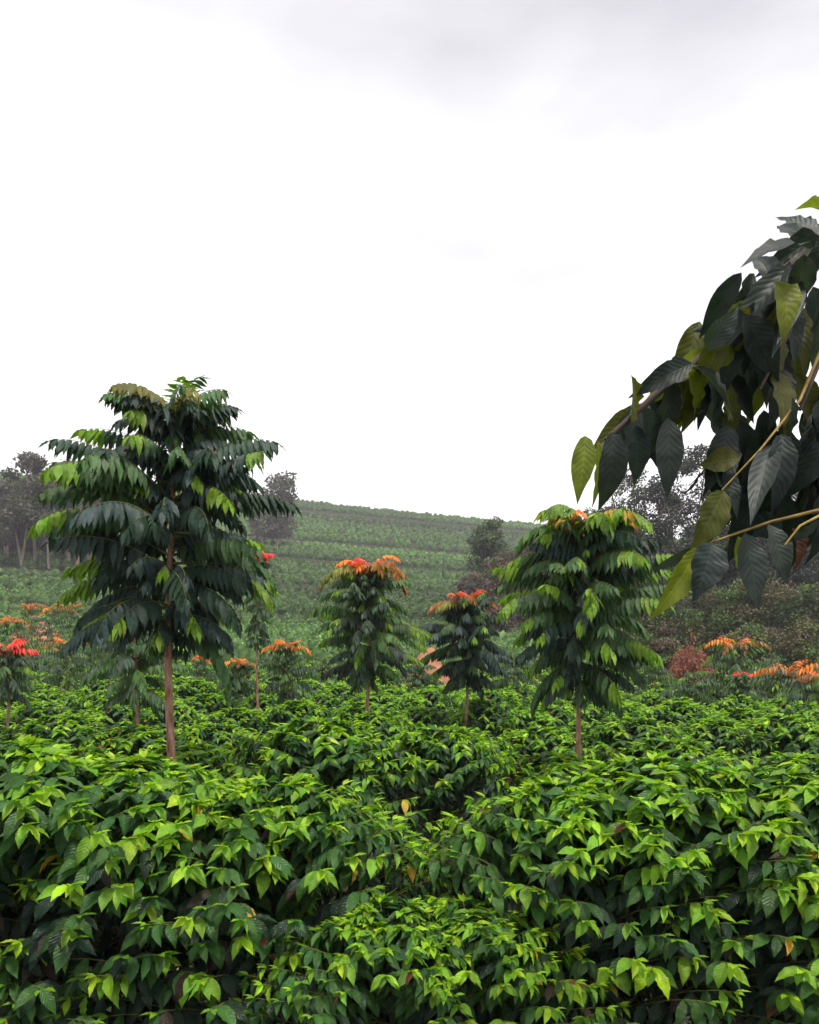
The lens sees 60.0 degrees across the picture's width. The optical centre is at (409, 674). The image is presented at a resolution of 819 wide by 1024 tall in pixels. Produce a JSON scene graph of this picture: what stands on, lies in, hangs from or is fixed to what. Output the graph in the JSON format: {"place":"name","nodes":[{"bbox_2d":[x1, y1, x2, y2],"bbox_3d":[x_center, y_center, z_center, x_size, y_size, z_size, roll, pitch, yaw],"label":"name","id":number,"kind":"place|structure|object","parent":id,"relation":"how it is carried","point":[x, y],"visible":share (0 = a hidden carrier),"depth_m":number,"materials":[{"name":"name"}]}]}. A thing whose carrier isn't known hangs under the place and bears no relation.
{"place":"outdoors","nodes":[
{"label":"outdoors","id":0,"kind":"place"},
{"bbox_2d":[0,520,16,546],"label":"gum tree","id":1,"kind":"object","parent":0,"point":[7,533],"visible":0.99,"depth_m":98.25,"materials":[{"name":"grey plant"}]},
{"bbox_2d":[0,480,724,1023],"bbox_3d":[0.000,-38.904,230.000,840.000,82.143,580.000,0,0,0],"label":"ground","id":2,"kind":"structure","parent":0,"point":[62,568],"depth_m":143.63,"materials":[{"name":"soil"}]},
{"bbox_2d":[0,490,42,565],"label":"gum tree","id":3,"kind":"object","parent":2,"relation":"on","point":[17,512],"visible":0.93,"depth_m":98.97,"materials":[{"name":"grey plant"}]},
{"bbox_2d":[0,615,43,671],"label":"young tree","id":4,"kind":"object","parent":2,"relation":"on","point":[7,624],"visible":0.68,"depth_m":23.87,"materials":[{"name":"green plant"}]},
{"bbox_2d":[0,638,50,736],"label":"young tree","id":5,"kind":"object","parent":2,"relation":"on","point":[17,651],"visible":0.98,"depth_m":10.45,"materials":[{"name":"green plant"}]},
{"bbox_2d":[0,451,57,560],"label":"gum tree","id":6,"kind":"object","parent":2,"relation":"on","point":[32,464],"visible":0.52,"depth_m":100.95,"materials":[{"name":"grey plant"}]},
{"bbox_2d":[7,601,54,660],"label":"young tree","id":7,"kind":"object","parent":2,"relation":"on","point":[28,610],"visible":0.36,"depth_m":29.92,"materials":[{"name":"green plant"}]},
{"bbox_2d":[27,508,54,568],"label":"gum tree","id":8,"kind":"object","parent":2,"relation":"on","point":[40,514],"visible":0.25,"depth_m":98.30,"materials":[{"name":"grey plant"}]},
{"bbox_2d":[0,701,91,740],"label":"coffee bush","id":9,"kind":"object","parent":2,"relation":"on","point":[40,708],"visible":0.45,"depth_m":11.09,"materials":[{"name":"green plant"}]},
{"bbox_2d":[22,603,80,670],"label":"young tree","id":10,"kind":"object","parent":2,"relation":"on","point":[55,612],"visible":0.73,"depth_m":26.94,"materials":[{"name":"green plant"}]},
{"bbox_2d":[5,688,100,715],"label":"coffee bush","id":11,"kind":"object","parent":2,"relation":"on","point":[56,696],"visible":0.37,"depth_m":13.80,"materials":[{"name":"green plant"}]},
{"bbox_2d":[0,714,132,755],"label":"coffee bush","id":12,"kind":"object","parent":2,"relation":"on","point":[62,729],"visible":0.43,"depth_m":8.31,"materials":[{"name":"green plant"}]},
{"bbox_2d":[34,638,100,692],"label":"young tree","id":13,"kind":"object","parent":2,"relation":"on","point":[54,654],"visible":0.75,"depth_m":17.36,"materials":[{"name":"green plant"}]},
{"bbox_2d":[13,743,124,915],"bbox_3d":[-2.744,1.337,5.894,1.963,1.529,1.236,0,0,-28],"label":"coffee bush","id":14,"kind":"object","parent":2,"relation":"on","point":[82,751],"visible":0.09,"depth_m":5.83,"materials":[{"name":"green plant"}]},
{"bbox_2d":[69,679,114,714],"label":"coffee bush","id":15,"kind":"object","parent":2,"relation":"on","point":[98,685],"visible":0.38,"depth_m":16.17,"materials":[{"name":"green plant"}]},
{"bbox_2d":[62,642,130,682],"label":"young tree","id":16,"kind":"object","parent":2,"relation":"on","point":[97,655],"visible":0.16,"depth_m":19.76,"materials":[{"name":"green plant"}]},
{"bbox_2d":[70,689,131,727],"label":"coffee bush","id":17,"kind":"object","parent":2,"relation":"on","point":[98,697],"visible":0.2,"depth_m":13.99,"materials":[{"name":"green plant"}]},
{"bbox_2d":[76,704,150,753],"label":"coffee bush","id":18,"kind":"object","parent":2,"relation":"on","point":[115,716],"visible":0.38,"depth_m":11.21,"materials":[{"name":"green plant"}]},
{"bbox_2d":[0,733,255,1023],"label":"coffee bush","id":19,"kind":"object","parent":2,"relation":"on","point":[36,774],"visible":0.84,"depth_m":2.68,"materials":[{"name":"green plant"}]},
{"bbox_2d":[75,724,187,757],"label":"coffee bush","id":20,"kind":"object","parent":2,"relation":"on","point":[132,739],"visible":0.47,"depth_m":8.35,"materials":[{"name":"green plant"}]},
{"bbox_2d":[79,612,192,724],"bbox_3d":[-3.389,0.552,8.906,1.254,2.908,1.217,0,0,43],"label":"shade tree","id":21,"kind":"object","parent":2,"relation":"on","point":[139,663],"visible":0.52,"depth_m":8.70,"materials":[{"name":"green plant"}]},
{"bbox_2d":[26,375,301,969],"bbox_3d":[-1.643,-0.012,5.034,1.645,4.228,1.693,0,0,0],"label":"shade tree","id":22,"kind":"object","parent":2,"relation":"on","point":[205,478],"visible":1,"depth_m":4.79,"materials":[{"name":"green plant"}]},
{"bbox_2d":[124,699,205,739],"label":"coffee bush","id":23,"kind":"object","parent":2,"relation":"on","point":[184,716],"visible":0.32,"depth_m":10.98,"materials":[{"name":"green plant"}]},
{"bbox_2d":[0,749,346,1023],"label":"coffee bush","id":24,"kind":"object","parent":2,"relation":"on","point":[162,788],"visible":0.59,"depth_m":2.81,"materials":[{"name":"green plant"}]},
{"bbox_2d":[135,740,249,783],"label":"coffee bush","id":25,"kind":"object","parent":2,"relation":"on","point":[190,753],"visible":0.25,"depth_m":5.88,"materials":[{"name":"green plant"}]},
{"bbox_2d":[158,679,232,707],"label":"coffee bush","id":26,"kind":"object","parent":2,"relation":"on","point":[193,688],"visible":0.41,"depth_m":16.42,"materials":[{"name":"green plant"}]},
{"bbox_2d":[181,656,219,686],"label":"young tree","id":27,"kind":"object","parent":2,"relation":"on","point":[198,672],"visible":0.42,"depth_m":20.93,"materials":[{"name":"green plant"}]},
{"bbox_2d":[152,722,262,767],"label":"coffee bush","id":28,"kind":"object","parent":2,"relation":"on","point":[216,735],"visible":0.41,"depth_m":8.29,"materials":[{"name":"green plant"}]},
{"bbox_2d":[177,692,242,722],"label":"coffee bush","id":29,"kind":"object","parent":2,"relation":"on","point":[206,703],"visible":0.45,"depth_m":13.63,"materials":[{"name":"green plant"}]},
{"bbox_2d":[175,707,283,763],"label":"coffee bush","id":30,"kind":"object","parent":2,"relation":"on","point":[239,717],"visible":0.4,"depth_m":10.98,"materials":[{"name":"green plant"}]},
{"bbox_2d":[216,658,262,705],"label":"young tree","id":31,"kind":"object","parent":2,"relation":"on","point":[243,666],"visible":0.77,"depth_m":15.43,"materials":[{"name":"green plant"}]},
{"bbox_2d":[56,772,452,1023],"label":"coffee bush","id":32,"kind":"object","parent":2,"relation":"on","point":[301,813],"visible":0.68,"depth_m":2.84,"materials":[{"name":"green plant"}]},
{"bbox_2d":[234,693,286,734],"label":"coffee bush","id":33,"kind":"object","parent":2,"relation":"on","point":[269,701],"visible":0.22,"depth_m":13.55,"materials":[{"name":"green plant"}]},
{"bbox_2d":[246,491,275,543],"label":"gum tree","id":34,"kind":"object","parent":2,"relation":"on","point":[258,526],"visible":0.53,"depth_m":147.23,"materials":[{"name":"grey plant"}]},
{"bbox_2d":[243,551,282,710],"bbox_3d":[-2.817,-0.239,13.192,0.684,4.132,0.737,0,0,28],"label":"young tree","id":35,"kind":"object","parent":2,"relation":"on","point":[257,627],"visible":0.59,"depth_m":13.16,"materials":[{"name":"green plant"}]},
{"bbox_2d":[260,470,299,545],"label":"gum tree","id":36,"kind":"object","parent":2,"relation":"on","point":[281,522],"visible":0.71,"depth_m":148.83,"materials":[{"name":"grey plant"}]},
{"bbox_2d":[258,639,321,709],"bbox_3d":[-2.147,0.618,12.537,1.082,2.484,0.952,0,0,38],"label":"young tree","id":37,"kind":"object","parent":2,"relation":"on","point":[288,650],"visible":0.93,"depth_m":12.45,"materials":[{"name":"green plant"}]},
{"bbox_2d":[248,698,348,736],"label":"coffee bush","id":38,"kind":"object","parent":2,"relation":"on","point":[287,711],"visible":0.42,"depth_m":11.13,"materials":[{"name":"green plant"}]},
{"bbox_2d":[304,656,338,692],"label":"young tree","id":39,"kind":"object","parent":2,"relation":"on","point":[325,661],"visible":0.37,"depth_m":20.89,"materials":[{"name":"green plant"}]},
{"bbox_2d":[303,693,355,719],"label":"coffee bush","id":40,"kind":"object","parent":2,"relation":"on","point":[326,700],"visible":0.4,"depth_m":13.86,"materials":[{"name":"green plant"}]},
{"bbox_2d":[199,715,463,920],"bbox_3d":[-0.708,1.212,5.798,2.407,1.779,1.515,0,0,14],"label":"coffee bush","id":41,"kind":"object","parent":2,"relation":"on","point":[333,752],"visible":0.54,"depth_m":5.52,"materials":[{"name":"green plant"}]},
{"bbox_2d":[308,683,365,706],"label":"coffee bush","id":42,"kind":"object","parent":2,"relation":"on","point":[342,690],"visible":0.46,"depth_m":16.47,"materials":[{"name":"green plant"}]},
{"bbox_2d":[323,700,406,788],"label":"coffee bush","id":43,"kind":"object","parent":2,"relation":"on","point":[357,708],"visible":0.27,"depth_m":11.15,"materials":[{"name":"green plant"}]},
{"bbox_2d":[307,555,434,712],"bbox_3d":[-0.487,0.210,9.399,1.534,3.560,1.528,0,0,-32],"label":"shade tree","id":44,"kind":"object","parent":2,"relation":"on","point":[375,578],"visible":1,"depth_m":9.21,"materials":[{"name":"green plant"}]},
{"bbox_2d":[334,692,414,716],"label":"coffee bush","id":45,"kind":"object","parent":2,"relation":"on","point":[380,699],"visible":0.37,"depth_m":13.76,"materials":[{"name":"green plant"}]},
{"bbox_2d":[232,891,528,1023],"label":"coffee bush","id":46,"kind":"object","parent":2,"relation":"on","point":[381,948],"visible":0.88,"depth_m":2.58,"materials":[{"name":"green plant"}]},
{"bbox_2d":[346,711,427,830],"bbox_3d":[-0.434,1.226,8.670,1.964,1.585,1.236,0,0,25],"label":"coffee bush","id":47,"kind":"object","parent":2,"relation":"on","point":[388,724],"visible":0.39,"depth_m":8.49,"materials":[{"name":"green plant"}]},
{"bbox_2d":[0,471,818,683],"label":"hillside coffee rows","id":48,"kind":"object","parent":2,"relation":"on","point":[297,625],"visible":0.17,"depth_m":110.66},
{"bbox_2d":[398,660,444,694],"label":"young tree","id":49,"kind":"object","parent":2,"relation":"on","point":[420,678],"visible":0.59,"depth_m":17.93,"materials":[{"name":"green plant"}]},
{"bbox_2d":[393,688,465,726],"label":"coffee bush","id":50,"kind":"object","parent":2,"relation":"on","point":[434,699],"visible":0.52,"depth_m":13.61,"materials":[{"name":"green plant"}]},
{"bbox_2d":[395,705,475,781],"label":"coffee bush","id":51,"kind":"object","parent":2,"relation":"on","point":[425,716],"visible":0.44,"depth_m":10.98,"materials":[{"name":"green plant"}]},
{"bbox_2d":[346,723,533,901],"bbox_3d":[0.292,1.251,5.894,1.979,1.702,1.246,0,0,-1],"label":"coffee bush","id":52,"kind":"object","parent":2,"relation":"on","point":[458,758],"visible":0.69,"depth_m":5.67,"materials":[{"name":"green plant"}]},
{"bbox_2d":[395,726,527,834],"bbox_3d":[0.631,1.321,8.493,1.940,1.414,1.221,0,0,28],"label":"coffee bush","id":53,"kind":"object","parent":2,"relation":"on","point":[476,732],"visible":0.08,"depth_m":8.34,"materials":[{"name":"green plant"}]},
{"bbox_2d":[419,589,515,727],"bbox_3d":[0.858,0.309,11.034,1.530,3.252,1.673,0,0,20],"label":"shade tree","id":54,"kind":"object","parent":2,"relation":"on","point":[466,615],"visible":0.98,"depth_m":10.79,"materials":[{"name":"green plant"}]},
{"bbox_2d":[449,571,499,601],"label":"scrub tree","id":55,"kind":"object","parent":2,"relation":"on","point":[471,583],"visible":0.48,"depth_m":73.04,"materials":[{"name":"green plant"}]},
{"bbox_2d":[324,893,629,1023],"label":"coffee bush","id":56,"kind":"object","parent":2,"relation":"on","point":[484,932],"visible":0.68,"depth_m":2.64,"materials":[{"name":"green plant"}]},
{"bbox_2d":[435,697,533,756],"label":"coffee bush","id":57,"kind":"object","parent":2,"relation":"on","point":[484,714],"visible":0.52,"depth_m":11.02,"materials":[{"name":"green plant"}]},
{"bbox_2d":[460,516,512,597],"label":"hill tree","id":58,"kind":"object","parent":2,"relation":"on","point":[487,541],"visible":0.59,"depth_m":83.12,"materials":[{"name":"green plant"}]},
{"bbox_2d":[444,690,528,739],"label":"coffee bush","id":59,"kind":"object","parent":2,"relation":"on","point":[489,695],"visible":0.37,"depth_m":13.76,"materials":[{"name":"green plant"}]},
{"bbox_2d":[483,597,520,631],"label":"scrub tree","id":60,"kind":"object","parent":2,"relation":"on","point":[495,611],"visible":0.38,"depth_m":60.65,"materials":[{"name":"grey plant"}]},
{"bbox_2d":[484,546,523,596],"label":"scrub tree","id":61,"kind":"object","parent":2,"relation":"on","point":[496,561],"visible":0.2,"depth_m":77.67,"materials":[{"name":"green plant"}]},
{"bbox_2d":[485,652,538,696],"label":"young tree","id":62,"kind":"object","parent":2,"relation":"on","point":[518,672],"visible":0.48,"depth_m":16.94,"materials":[{"name":"green plant"}]},
{"bbox_2d":[499,684,544,714],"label":"coffee bush","id":63,"kind":"object","parent":2,"relation":"on","point":[511,691],"visible":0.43,"depth_m":16.55,"materials":[{"name":"green plant"}]},
{"bbox_2d":[442,751,603,869],"bbox_3d":[1.229,1.379,6.118,2.097,1.445,1.346,0,0,27],"label":"coffee bush","id":64,"kind":"object","parent":2,"relation":"on","point":[545,763],"visible":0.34,"depth_m":5.95,"materials":[{"name":"green plant"}]},
{"bbox_2d":[490,703,585,759],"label":"coffee bush","id":65,"kind":"object","parent":2,"relation":"on","point":[549,717],"visible":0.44,"depth_m":10.78,"materials":[{"name":"green plant"}]},
{"bbox_2d":[489,725,603,797],"bbox_3d":[1.660,1.316,8.454,2.050,1.425,1.316,0,0,10],"label":"coffee bush","id":66,"kind":"object","parent":2,"relation":"on","point":[530,740],"visible":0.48,"depth_m":8.32,"materials":[{"name":"green plant"}]},
{"bbox_2d":[370,774,776,1023],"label":"coffee bush","id":67,"kind":"object","parent":2,"relation":"on","point":[552,808],"visible":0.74,"depth_m":2.85,"materials":[{"name":"green plant"}]},
{"bbox_2d":[484,504,691,758],"bbox_3d":[1.475,0.324,6.200,1.755,3.555,1.368,0,0,42],"label":"shade tree","id":68,"kind":"object","parent":2,"relation":"on","point":[562,545],"visible":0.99,"depth_m":6.02,"materials":[{"name":"green plant"}]},
{"bbox_2d":[553,701,671,753],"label":"coffee bush","id":69,"kind":"object","parent":2,"relation":"on","point":[595,713],"visible":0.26,"depth_m":11.00,"materials":[{"name":"green plant"}]},
{"bbox_2d":[431,750,818,1023],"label":"coffee bush","id":70,"kind":"object","parent":2,"relation":"on","point":[656,791],"visible":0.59,"depth_m":2.77,"materials":[{"name":"green plant"}]},
{"bbox_2d":[562,715,713,761],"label":"coffee bush","id":71,"kind":"object","parent":2,"relation":"on","point":[613,732],"visible":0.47,"depth_m":8.42,"materials":[{"name":"green plant"}]},
{"bbox_2d":[595,467,683,581],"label":"tree","id":72,"kind":"object","parent":2,"relation":"on","point":[634,501],"visible":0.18,"depth_m":62.23,"materials":[{"name":"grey plant"}]},
{"bbox_2d":[635,688,672,712],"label":"coffee bush","id":73,"kind":"object","parent":2,"relation":"on","point":[651,695],"visible":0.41,"depth_m":16.69,"materials":[{"name":"green plant"}]},
{"bbox_2d":[628,653,680,700],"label":"young tree","id":74,"kind":"object","parent":2,"relation":"on","point":[658,671],"visible":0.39,"depth_m":18.46,"materials":[{"name":"green plant"}]},
{"bbox_2d":[637,636,683,678],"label":"shrub","id":75,"kind":"object","parent":2,"relation":"on","point":[668,647],"visible":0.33,"depth_m":33.49,"materials":[{"name":"green plant"}]},
{"bbox_2d":[620,598,702,651],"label":"shrub","id":76,"kind":"object","parent":2,"relation":"on","point":[657,622],"visible":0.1,"depth_m":43.24,"materials":[{"name":"green plant"}]},
{"bbox_2d":[630,541,716,639],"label":"tree","id":77,"kind":"object","parent":2,"relation":"on","point":[673,548],"visible":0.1,"depth_m":51.83,"materials":[{"name":"green plant"}]},
{"bbox_2d":[582,735,768,772],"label":"coffee bush","id":78,"kind":"object","parent":2,"relation":"on","point":[685,749],"visible":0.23,"depth_m":5.93,"materials":[{"name":"green plant"}]},
{"bbox_2d":[626,443,727,629],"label":"tree","id":79,"kind":"object","parent":2,"relation":"on","point":[688,465],"visible":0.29,"depth_m":58.98,"materials":[{"name":"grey plant"}]},
{"bbox_2d":[625,699,739,729],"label":"coffee bush","id":80,"kind":"object","parent":2,"relation":"on","point":[674,712],"visible":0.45,"depth_m":10.85,"materials":[{"name":"green plant"}]},
{"bbox_2d":[657,670,723,709],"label":"young tree","id":81,"kind":"object","parent":2,"relation":"on","point":[684,684],"visible":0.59,"depth_m":15.37,"materials":[{"name":"green plant"}]},
{"bbox_2d":[664,632,718,683],"bbox_3d":[10.242,-0.024,25.984,2.511,3.124,2.426,0,0,0],"label":"dry brush","id":82,"kind":"object","parent":2,"relation":"on","point":[690,662],"visible":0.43,"depth_m":25.83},
{"bbox_2d":[571,195,818,620],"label":"overhanging tree","id":83,"kind":"object","parent":2,"relation":"on","point":[750,348],"visible":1,"depth_m":1.75,"materials":[{"name":"green plant"}]},
{"bbox_2d":[579,759,818,1023],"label":"coffee bush","id":84,"kind":"object","parent":2,"relation":"on","point":[801,981],"visible":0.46,"depth_m":2.83,"materials":[{"name":"green plant"}]},
{"bbox_2d":[656,584,748,669],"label":"shrub","id":85,"kind":"object","parent":2,"relation":"on","point":[688,618],"visible":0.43,"depth_m":41.37,"materials":[{"name":"green plant"}]},
{"bbox_2d":[663,535,743,636],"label":"tree","id":86,"kind":"object","parent":2,"relation":"on","point":[688,541],"visible":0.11,"depth_m":51.21,"materials":[{"name":"green plant"}]},
{"bbox_2d":[671,717,781,764],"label":"coffee bush","id":87,"kind":"object","parent":2,"relation":"on","point":[729,735],"visible":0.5,"depth_m":8.68,"materials":[{"name":"green plant"}]},
{"bbox_2d":[684,637,779,709],"bbox_3d":[7.616,0.454,16.345,2.109,2.697,2.088,0,0,0],"label":"young tree","id":88,"kind":"object","parent":2,"relation":"on","point":[752,647],"visible":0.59,"depth_m":16.40,"materials":[{"name":"orange plant"}]},
{"bbox_2d":[706,694,772,718],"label":"coffee bush","id":89,"kind":"object","parent":2,"relation":"on","point":[733,701],"visible":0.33,"depth_m":13.20,"materials":[{"name":"green plant"}]},
{"bbox_2d":[710,707,770,728],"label":"coffee bush","id":90,"kind":"object","parent":2,"relation":"on","point":[742,715],"visible":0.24,"depth_m":11.14,"materials":[{"name":"green plant"}]},
{"bbox_2d":[719,671,768,704],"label":"young tree","id":91,"kind":"object","parent":2,"relation":"on","point":[739,685],"visible":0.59,"depth_m":14.13,"materials":[{"name":"green plant"}]},
{"bbox_2d":[701,575,788,670],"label":"shrub","id":92,"kind":"object","parent":2,"relation":"on","point":[741,594],"visible":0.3,"depth_m":40.32,"materials":[{"name":"green plant"}]},
{"bbox_2d":[707,526,805,635],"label":"tree","id":93,"kind":"object","parent":2,"relation":"on","point":[762,541],"visible":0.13,"depth_m":49.04,"materials":[{"name":"green plant"}]},
{"bbox_2d":[718,621,798,676],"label":"shrub","id":94,"kind":"object","parent":2,"relation":"on","point":[759,635],"visible":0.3,"depth_m":33.77,"materials":[{"name":"green plant"}]},
{"bbox_2d":[719,572,815,667],"bbox_3d":[20.461,-2.472,40.136,5.250,7.137,4.665,0,0,0],"label":"shrub","id":95,"kind":"object","parent":2,"relation":"on","point":[777,594],"visible":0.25,"depth_m":39.44,"materials":[{"name":"green plant"}]},
{"bbox_2d":[735,751,818,778],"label":"coffee bush","id":96,"kind":"object","parent":2,"relation":"on","point":[788,761],"visible":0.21,"depth_m":5.78,"materials":[{"name":"green plant"}]},
{"bbox_2d":[736,713,818,764],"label":"coffee bush","id":97,"kind":"object","parent":2,"relation":"on","point":[794,733],"visible":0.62,"depth_m":8.68,"materials":[{"name":"green plant"}]},
{"bbox_2d":[757,697,797,714],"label":"coffee bush","id":98,"kind":"object","parent":2,"relation":"on","point":[775,705],"visible":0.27,"depth_m":13.49,"materials":[{"name":"green plant"}]},
{"bbox_2d":[747,658,818,708],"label":"young tree","id":99,"kind":"object","parent":2,"relation":"on","point":[772,687],"visible":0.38,"depth_m":14.45,"materials":[{"name":"orange plant"}]},
{"bbox_2d":[763,543,818,638],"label":"tree","id":100,"kind":"object","parent":2,"relation":"on","point":[802,575],"visible":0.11,"depth_m":48.39,"materials":[{"name":"green plant"}]},
{"bbox_2d":[770,582,818,669],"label":"shrub","id":101,"kind":"object","parent":2,"relation":"on","point":[810,592],"visible":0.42,"depth_m":38.71,"materials":[{"name":"green plant"}]},
{"bbox_2d":[771,618,818,675],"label":"shrub","id":102,"kind":"object","parent":2,"relation":"on","point":[795,649],"visible":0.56,"depth_m":32.69,"materials":[{"name":"green plant"}]},
{"bbox_2d":[773,700,818,723],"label":"coffee bush","id":103,"kind":"object","parent":2,"relation":"on","point":[802,708],"visible":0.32,"depth_m":10.92,"materials":[{"name":"green plant"}]},
{"bbox_2d":[778,673,818,706],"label":"young tree","id":104,"kind":"object","parent":2,"relation":"on","point":[810,690],"visible":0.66,"depth_m":12.57,"materials":[{"name":"green plant"}]},
{"bbox_2d":[0,0,818,538],"label":"sky","id":105,"kind":"structure","parent":0,"point":[427,252],"materials":[{"name":"white"}]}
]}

